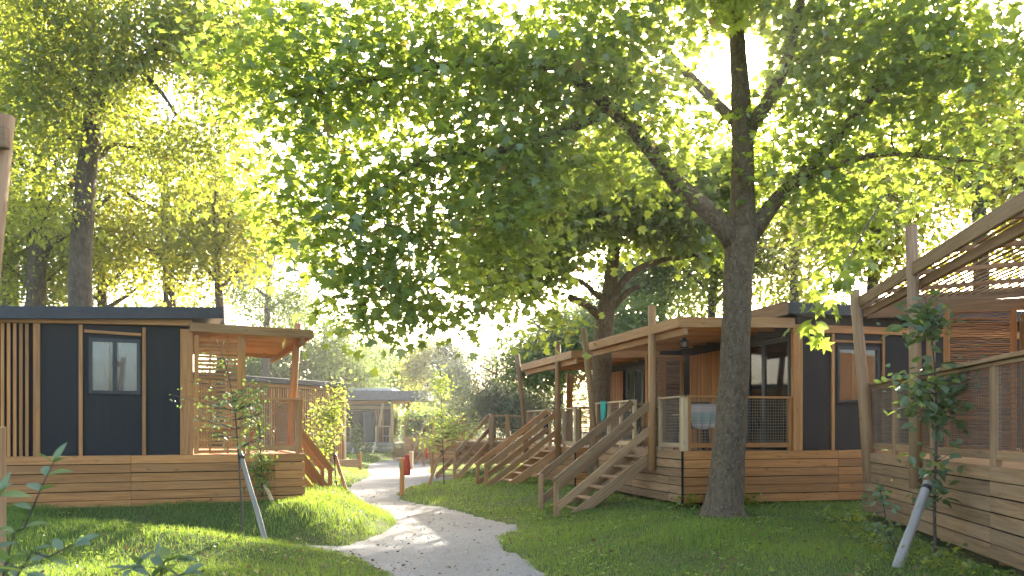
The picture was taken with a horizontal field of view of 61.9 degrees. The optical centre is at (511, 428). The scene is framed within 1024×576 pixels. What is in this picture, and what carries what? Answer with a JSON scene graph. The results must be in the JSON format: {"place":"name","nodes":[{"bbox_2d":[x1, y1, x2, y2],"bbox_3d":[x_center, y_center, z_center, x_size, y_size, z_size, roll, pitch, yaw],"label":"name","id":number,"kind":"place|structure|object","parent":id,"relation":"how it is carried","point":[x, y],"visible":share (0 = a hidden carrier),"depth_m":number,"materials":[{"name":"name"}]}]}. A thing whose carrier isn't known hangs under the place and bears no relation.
{"place":"outdoors","nodes":[
{"label":"outdoors","id":0,"kind":"place"},
{"bbox_2d":[293,544,401,558],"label":"side path","id":1,"kind":"structure","parent":0,"point":[379,552],"depth_m":12.73,"materials":[{"name":"grey concrete"}]},
{"bbox_2d":[348,459,546,575],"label":"gravel path","id":2,"kind":"structure","parent":0,"point":[384,478],"depth_m":14.44,"materials":[{"name":"beige gravel"}]},
{"bbox_2d":[0,0,1023,430],"label":"sky","id":3,"kind":"structure","parent":0,"point":[719,69],"materials":[{"name":"white"}]},
{"bbox_2d":[6,431,1023,575],"bbox_3d":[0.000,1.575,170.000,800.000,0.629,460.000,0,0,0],"label":"ground","id":4,"kind":"structure","parent":0,"point":[301,533],"depth_m":12.08,"materials":[{"name":"green plant"}]},
{"bbox_2d":[0,427,5,575],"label":"fence post","id":5,"kind":"object","parent":4,"relation":"on","point":[2,475],"visible":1,"depth_m":6.20,"materials":[{"name":"brown wood"}]},
{"bbox_2d":[0,112,14,279],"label":"pergola post","id":6,"kind":"object","parent":4,"relation":"on","point":[7,124],"visible":1,"depth_m":5.38,"materials":[{"name":"brown wood"}]},
{"bbox_2d":[0,443,100,575],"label":"shrub","id":7,"kind":"object","parent":4,"relation":"on","point":[11,569],"visible":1,"depth_m":3.41,"materials":[{"name":"green plant"}]},
{"bbox_2d":[0,0,133,456],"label":"linden tree","id":8,"kind":"object","parent":4,"relation":"on","point":[5,291],"visible":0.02,"depth_m":29.77,"materials":[{"name":"green plant"}]},
{"bbox_2d":[0,170,138,306],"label":"linden tree","id":9,"kind":"object","parent":4,"relation":"on","point":[15,275],"visible":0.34,"depth_m":26.75,"materials":[{"name":"green plant"}]},
{"bbox_2d":[2,34,196,305],"bbox_3d":[-14.344,-5.447,25.914,9.306,14.242,5.223,0,0,0],"label":"linden tree","id":10,"kind":"object","parent":4,"relation":"on","point":[38,281],"visible":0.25,"depth_m":25.84,"materials":[{"name":"green plant"}]},
{"bbox_2d":[0,182,256,455],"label":"linden tree","id":11,"kind":"object","parent":4,"relation":"on","point":[102,300],"visible":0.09,"depth_m":29.89,"materials":[{"name":"green plant"}]},
{"bbox_2d":[106,542,204,575],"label":"shrub","id":12,"kind":"object","parent":4,"relation":"on","point":[163,552],"visible":1,"depth_m":4.95,"materials":[{"name":"green plant"}]},
{"bbox_2d":[0,306,334,507],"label":"timber lodge","id":13,"kind":"structure","parent":4,"relation":"on","point":[87,384],"depth_m":14.86,"materials":[{"name":"brown wood"}]},
{"bbox_2d":[88,338,140,394],"bbox_3d":[-6.877,-1.070,14.780,0.818,0.960,0.106,0,0,-22],"label":"window","id":14,"kind":"structure","parent":13,"relation":"in","point":[98,348],"depth_m":14.75,"materials":[{"name":"clear glass"}]},
{"bbox_2d":[193,428,258,444],"bbox_3d":[-6.481,0.235,19.248,1.420,0.470,0.580,0,0,-22],"label":"porch bench","id":15,"kind":"object","parent":13,"relation":"on","point":[251,435],"visible":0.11,"depth_m":18.99,"materials":[{"name":"brown wood"}]},
{"bbox_2d":[0,0,334,455],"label":"linden tree","id":16,"kind":"object","parent":4,"relation":"on","point":[82,42],"visible":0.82,"depth_m":20.55,"materials":[{"name":"green plant"}]},
{"bbox_2d":[47,98,297,306],"bbox_3d":[-11.448,-4.633,27.972,8.931,12.716,5.066,0,0,0],"label":"linden tree","id":17,"kind":"object","parent":4,"relation":"on","point":[123,231],"visible":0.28,"depth_m":27.61,"materials":[{"name":"green plant"}]},
{"bbox_2d":[115,130,321,445],"bbox_3d":[-8.808,-3.587,25.982,5.930,10.514,4.673,0,0,-24],"label":"linden tree","id":18,"kind":"object","parent":4,"relation":"on","point":[214,245],"visible":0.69,"depth_m":25.55,"materials":[{"name":"green plant"}]},
{"bbox_2d":[169,339,280,538],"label":"sapling","id":19,"kind":"object","parent":4,"relation":"on","point":[243,406],"visible":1,"depth_m":12.29,"materials":[{"name":"green plant"}]},
{"bbox_2d":[109,372,361,469],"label":"timber lodge","id":20,"kind":"structure","parent":4,"relation":"on","point":[279,388],"depth_m":34.19,"materials":[{"name":"brown wood"}]},
{"bbox_2d":[239,450,267,542],"bbox_3d":[-3.711,1.037,12.271,0.552,1.447,0.082,0,0,19],"label":"stake","id":21,"kind":"object","parent":4,"relation":"on","point":[254,501],"visible":0.86,"depth_m":12.25,"materials":[{"name":"silver metal"}]},
{"bbox_2d":[239,391,279,502],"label":"sapling","id":22,"kind":"object","parent":4,"relation":"on","point":[261,461],"visible":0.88,"depth_m":15.29,"materials":[{"name":"green plant"}]},
{"bbox_2d":[263,483,273,502],"bbox_3d":[-4.362,1.162,15.293,0.373,0.406,0.077,0,0,41],"label":"stake","id":23,"kind":"object","parent":4,"relation":"on","point":[270,497],"visible":0.75,"depth_m":15.27,"materials":[{"name":"brown wood"}]},
{"bbox_2d":[186,194,359,376],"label":"hazy tree","id":24,"kind":"object","parent":4,"relation":"on","point":[268,306],"visible":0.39,"depth_m":45.82,"materials":[{"name":"green plant"}]},
{"bbox_2d":[199,322,362,389],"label":"hazy tree","id":25,"kind":"object","parent":4,"relation":"on","point":[254,366],"visible":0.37,"depth_m":51.02,"materials":[{"name":"green plant"}]},
{"bbox_2d":[300,373,356,487],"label":"sapling","id":26,"kind":"object","parent":4,"relation":"on","point":[331,416],"visible":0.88,"depth_m":20.77,"materials":[{"name":"green plant"}]},
{"bbox_2d":[270,289,405,412],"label":"hazy tree","id":27,"kind":"object","parent":4,"relation":"on","point":[365,379],"visible":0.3,"depth_m":54.50,"materials":[{"name":"green plant"}]},
{"bbox_2d":[333,453,346,488],"bbox_3d":[-4.152,1.131,20.740,0.578,1.071,0.092,0,0,39],"label":"stake","id":28,"kind":"object","parent":4,"relation":"on","point":[340,473],"visible":0.83,"depth_m":20.73,"materials":[{"name":"brown wood"}]},
{"bbox_2d":[302,336,407,402],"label":"hazy tree","id":29,"kind":"object","parent":4,"relation":"on","point":[384,363],"visible":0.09,"depth_m":65.75,"materials":[{"name":"green plant"}]},
{"bbox_2d":[346,422,365,453],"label":"sapling","id":30,"kind":"object","parent":4,"relation":"on","point":[356,434],"visible":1,"depth_m":49.95,"materials":[{"name":"green plant"}]},
{"bbox_2d":[359,443,376,449],"bbox_3d":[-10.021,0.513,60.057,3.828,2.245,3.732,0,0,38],"label":"bench","id":31,"kind":"object","parent":4,"relation":"on","point":[369,446],"visible":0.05,"depth_m":59.92,"materials":[{"name":"brown wood"}]},
{"bbox_2d":[351,335,424,404],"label":"hazy tree","id":32,"kind":"object","parent":4,"relation":"on","point":[388,354],"visible":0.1,"depth_m":78.46,"materials":[{"name":"green plant"}]},
{"bbox_2d":[346,388,433,452],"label":"grey lodge","id":33,"kind":"structure","parent":4,"relation":"on","point":[378,417],"depth_m":53.89,"materials":[{"name":"white paint"}]},
{"bbox_2d":[346,410,374,441],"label":"glass door","id":34,"kind":"structure","parent":33,"relation":"in","point":[367,416],"depth_m":54.05,"materials":[{"name":"glass"}]},
{"bbox_2d":[391,458,404,494],"bbox_3d":[-3.097,1.376,23.198,0.345,1.150,0.129,0,0,0],"label":"marker post","id":35,"kind":"object","parent":4,"relation":"on","point":[402,480],"visible":0.73,"depth_m":23.14,"materials":[{"name":"brown wood"}]},
{"bbox_2d":[404,454,410,474],"bbox_3d":[-2.849,0.991,23.200,0.184,0.580,0.184,0,0,0],"label":"extinguisher cover","id":36,"kind":"object","parent":35,"relation":"attached to","point":[407,466],"visible":1,"depth_m":23.13,"materials":[{"name":"red plastic"}]},
{"bbox_2d":[393,442,428,459],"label":"wattle fence","id":37,"kind":"object","parent":4,"relation":"on","point":[398,452],"visible":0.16,"depth_m":49.06,"materials":[{"name":"brown wood"}]},
{"bbox_2d":[409,451,412,468],"bbox_3d":[-4.548,1.540,38.500,0.160,1.000,0.160,0,0,0],"label":"marker post","id":38,"kind":"object","parent":4,"relation":"on","point":[411,456],"visible":0.52,"depth_m":38.42,"materials":[{"name":"brown wood"}]},
{"bbox_2d":[393,345,430,415],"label":"hazy tree","id":39,"kind":"object","parent":4,"relation":"on","point":[403,406],"visible":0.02,"depth_m":87.82,"materials":[{"name":"green plant"}]},
{"bbox_2d":[398,403,445,437],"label":"bush","id":40,"kind":"object","parent":4,"relation":"on","point":[418,423],"visible":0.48,"depth_m":50.19,"materials":[{"name":"green plant"}]},
{"bbox_2d":[399,402,444,435],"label":"bush","id":41,"kind":"object","parent":4,"relation":"on","point":[416,410],"visible":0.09,"depth_m":57.10,"materials":[{"name":"green plant"}]},
{"bbox_2d":[423,450,424,465],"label":"marker post","id":42,"kind":"object","parent":4,"relation":"on","point":[424,458],"visible":0.58,"depth_m":41.44,"materials":[{"name":"brown wood"}]},
{"bbox_2d":[425,448,428,457],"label":"extinguisher cover","id":43,"kind":"object","parent":42,"relation":"attached to","point":[426,453],"visible":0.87,"depth_m":41.43,"materials":[{"name":"red plastic"}]},
{"bbox_2d":[392,331,475,408],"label":"hazy tree","id":44,"kind":"object","parent":4,"relation":"on","point":[413,366],"visible":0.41,"depth_m":71.01,"materials":[{"name":"green plant"}]},
{"bbox_2d":[427,449,441,485],"bbox_3d":[-2.345,1.241,25.833,0.102,1.251,0.753,0,0,38],"label":"stake","id":45,"kind":"object","parent":4,"relation":"on","point":[434,469],"visible":0.91,"depth_m":25.81,"materials":[{"name":"brown wood"}]},
{"bbox_2d":[400,364,482,483],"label":"sapling","id":46,"kind":"object","parent":4,"relation":"on","point":[447,432],"visible":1,"depth_m":25.95,"materials":[{"name":"green plant"}]},
{"bbox_2d":[403,418,486,463],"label":"deck","id":47,"kind":"structure","parent":4,"relation":"on","point":[412,445],"depth_m":45.77,"materials":[{"name":"brown wood"}]},
{"bbox_2d":[419,335,473,399],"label":"tree","id":48,"kind":"object","parent":4,"relation":"on","point":[439,352],"visible":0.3,"depth_m":51.59,"materials":[{"name":"green plant"}]},
{"bbox_2d":[434,376,484,437],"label":"bush","id":49,"kind":"object","parent":4,"relation":"on","point":[459,409],"visible":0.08,"depth_m":47.41,"materials":[{"name":"green plant"}]},
{"bbox_2d":[19,474,928,575],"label":"fallen leaves","id":50,"kind":"object","parent":4,"relation":"on","point":[503,548],"visible":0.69,"depth_m":11.58,"materials":[{"name":"brown plant"}]},
{"bbox_2d":[429,413,551,478],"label":"deck","id":51,"kind":"structure","parent":4,"relation":"on","point":[468,454],"depth_m":31.60,"materials":[{"name":"brown wood"}]},
{"bbox_2d":[400,373,588,440],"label":"woods","id":52,"kind":"object","parent":4,"relation":"on","point":[576,405],"depth_m":109.92,"materials":[{"name":"green plant"}]},
{"bbox_2d":[409,332,582,440],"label":"pine tree","id":53,"kind":"object","parent":4,"relation":"on","point":[489,401],"visible":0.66,"depth_m":35.66,"materials":[{"name":"green plant"}]},
{"bbox_2d":[471,290,601,443],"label":"background tree","id":54,"kind":"object","parent":4,"relation":"on","point":[533,381],"visible":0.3,"depth_m":34.77,"materials":[{"name":"green plant"}]},
{"bbox_2d":[137,0,1023,517],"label":"plane tree","id":55,"kind":"object","parent":4,"relation":"on","point":[513,86],"visible":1,"depth_m":12.74,"materials":[{"name":"green plant"}]},
{"bbox_2d":[534,281,681,379],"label":"background tree","id":56,"kind":"object","parent":4,"relation":"on","point":[627,319],"visible":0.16,"depth_m":32.13,"materials":[{"name":"green plant"}]},
{"bbox_2d":[414,36,802,476],"bbox_3d":[2.297,-3.952,20.628,9.544,11.511,4.563,0,0,-11],"label":"plane tree","id":57,"kind":"object","parent":4,"relation":"on","point":[666,223],"visible":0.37,"depth_m":20.14,"materials":[{"name":"green plant"}]},
{"bbox_2d":[566,155,722,320],"bbox_3d":[6.508,-5.500,37.517,9.030,14.405,7.861,0,0,0],"label":"background tree","id":58,"kind":"object","parent":4,"relation":"on","point":[655,280],"visible":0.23,"depth_m":36.46,"materials":[{"name":"green plant"}]},
{"bbox_2d":[474,341,826,485],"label":"timber lodge","id":59,"kind":"structure","parent":4,"relation":"on","point":[628,376],"depth_m":23.48,"materials":[{"name":"brown wood"}]},
{"bbox_2d":[626,364,656,437],"bbox_3d":[3.589,-0.616,23.594,0.059,2.228,2.110,0,0,-14],"label":"sliding door","id":60,"kind":"structure","parent":59,"relation":"in","point":[635,376],"depth_m":23.97,"materials":[{"name":"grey glass"}]},
{"bbox_2d":[639,199,784,319],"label":"background tree","id":61,"kind":"object","parent":4,"relation":"on","point":[711,285],"visible":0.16,"depth_m":33.78,"materials":[{"name":"green plant"}]},
{"bbox_2d":[536,301,1022,515],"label":"timber lodge","id":62,"kind":"structure","parent":4,"relation":"on","point":[802,398],"depth_m":16.77,"materials":[{"name":"brown wood"}]},
{"bbox_2d":[600,401,605,420],"bbox_3d":[2.112,-0.400,19.750,0.091,0.460,0.340,0,0,-15],"label":"towel","id":63,"kind":"object","parent":62,"relation":"hanging from","point":[603,409],"visible":1,"depth_m":19.73,"materials":[{"name":"teal fabric"}]},
{"bbox_2d":[637,426,647,447],"bbox_3d":[2.895,0.196,18.608,0.540,0.472,0.540,0,0,0],"label":"round table","id":64,"kind":"object","parent":62,"relation":"on","point":[644,427],"visible":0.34,"depth_m":18.39,"materials":[{"name":"black metal"}]},
{"bbox_2d":[679,337,688,348],"bbox_3d":[3.525,-1.750,17.479,0.200,0.220,0.195,0,0,0],"label":"ceiling lamp","id":65,"kind":"object","parent":62,"relation":"hanging from","point":[684,341],"visible":1,"depth_m":17.43,"materials":[{"name":"black metal"}]},
{"bbox_2d":[672,414,707,449],"bbox_3d":[4.044,0.062,17.870,0.840,0.735,1.400,0,0,-14],"label":"deck table","id":66,"kind":"object","parent":62,"relation":"on","point":[705,439],"visible":0.22,"depth_m":18.36,"materials":[{"name":"brown wood"}]},
{"bbox_2d":[674,402,709,449],"bbox_3d":[3.618,-0.043,17.116,0.556,0.949,0.577,0,0,-14],"label":"deck chair","id":67,"kind":"object","parent":62,"relation":"on","point":[691,424],"visible":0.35,"depth_m":16.96,"materials":[{"name":"black fabric"}]},
{"bbox_2d":[691,404,715,428],"bbox_3d":[3.746,-0.230,16.735,0.800,0.500,0.150,0,0,-15],"label":"towel","id":68,"kind":"object","parent":67,"relation":"hanging from","point":[706,411],"visible":0.67,"depth_m":16.74,"materials":[{"name":"white fabric"}]},
{"bbox_2d":[748,417,762,449],"bbox_3d":[4.654,-0.043,17.003,0.577,0.949,0.556,0,0,7],"label":"deck chair","id":69,"kind":"object","parent":62,"relation":"on","point":[757,427],"visible":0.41,"depth_m":16.73,"materials":[{"name":"black fabric"}]},
{"bbox_2d":[746,335,790,448],"bbox_3d":[5.129,-0.686,17.534,0.059,2.228,2.110,0,0,-14],"label":"sliding door","id":70,"kind":"structure","parent":62,"relation":"in","point":[770,359],"depth_m":17.25,"materials":[{"name":"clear glass"}]},
{"bbox_2d":[836,346,879,402],"bbox_3d":[6.778,-1.050,16.864,0.950,1.100,0.245,0,0,-14],"label":"window","id":71,"kind":"structure","parent":62,"relation":"in","point":[846,378],"depth_m":16.90,"materials":[{"name":"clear glass"}]},
{"bbox_2d":[702,154,863,307],"bbox_3d":[10.912,-4.696,33.047,8.177,12.826,5.404,0,0,20],"label":"background tree","id":72,"kind":"object","parent":4,"relation":"on","point":[795,293],"visible":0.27,"depth_m":32.89,"materials":[{"name":"green plant"}]},
{"bbox_2d":[667,492,1019,575],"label":"weeds","id":73,"kind":"object","parent":4,"relation":"on","point":[958,569],"visible":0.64,"depth_m":10.22,"materials":[{"name":"green plant"}]},
{"bbox_2d":[858,479,901,553],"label":"sapling","id":74,"kind":"object","parent":4,"relation":"on","point":[889,543],"visible":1,"depth_m":9.39,"materials":[{"name":"green plant"}]},
{"bbox_2d":[759,116,1007,449],"bbox_3d":[10.931,-3.969,26.094,7.680,11.353,5.478,0,0,0],"label":"background tree","id":75,"kind":"object","parent":4,"relation":"on","point":[873,280],"visible":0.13,"depth_m":25.59,"materials":[{"name":"green plant"}]},
{"bbox_2d":[892,480,931,567],"bbox_3d":[4.283,1.048,9.133,0.872,0.960,0.115,0,0,-42],"label":"stake","id":76,"kind":"object","parent":4,"relation":"on","point":[914,520],"visible":0.94,"depth_m":9.10,"materials":[{"name":"silver grey metal"},{"name":"black plastic"}]},
{"bbox_2d":[828,1,1023,289],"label":"background tree","id":77,"kind":"object","parent":4,"relation":"on","point":[980,209],"visible":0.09,"depth_m":23.86,"materials":[{"name":"green plant"}]},
{"bbox_2d":[849,191,1023,570],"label":"timber lodge","id":78,"kind":"structure","parent":4,"relation":"on","point":[985,517],"depth_m":10.96,"materials":[{"name":"brown wood"}]},
{"bbox_2d":[873,290,1002,552],"bbox_3d":[4.774,0.003,9.605,1.407,3.024,0.937,0,0,0],"label":"sapling","id":79,"kind":"object","parent":4,"relation":"on","point":[927,319],"visible":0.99,"depth_m":9.57,"materials":[{"name":"green plant"}]},
{"bbox_2d":[874,64,1023,297],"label":"background tree","id":80,"kind":"object","parent":4,"relation":"on","point":[1005,195],"visible":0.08,"depth_m":26.79,"materials":[{"name":"green plant"}]}
]}

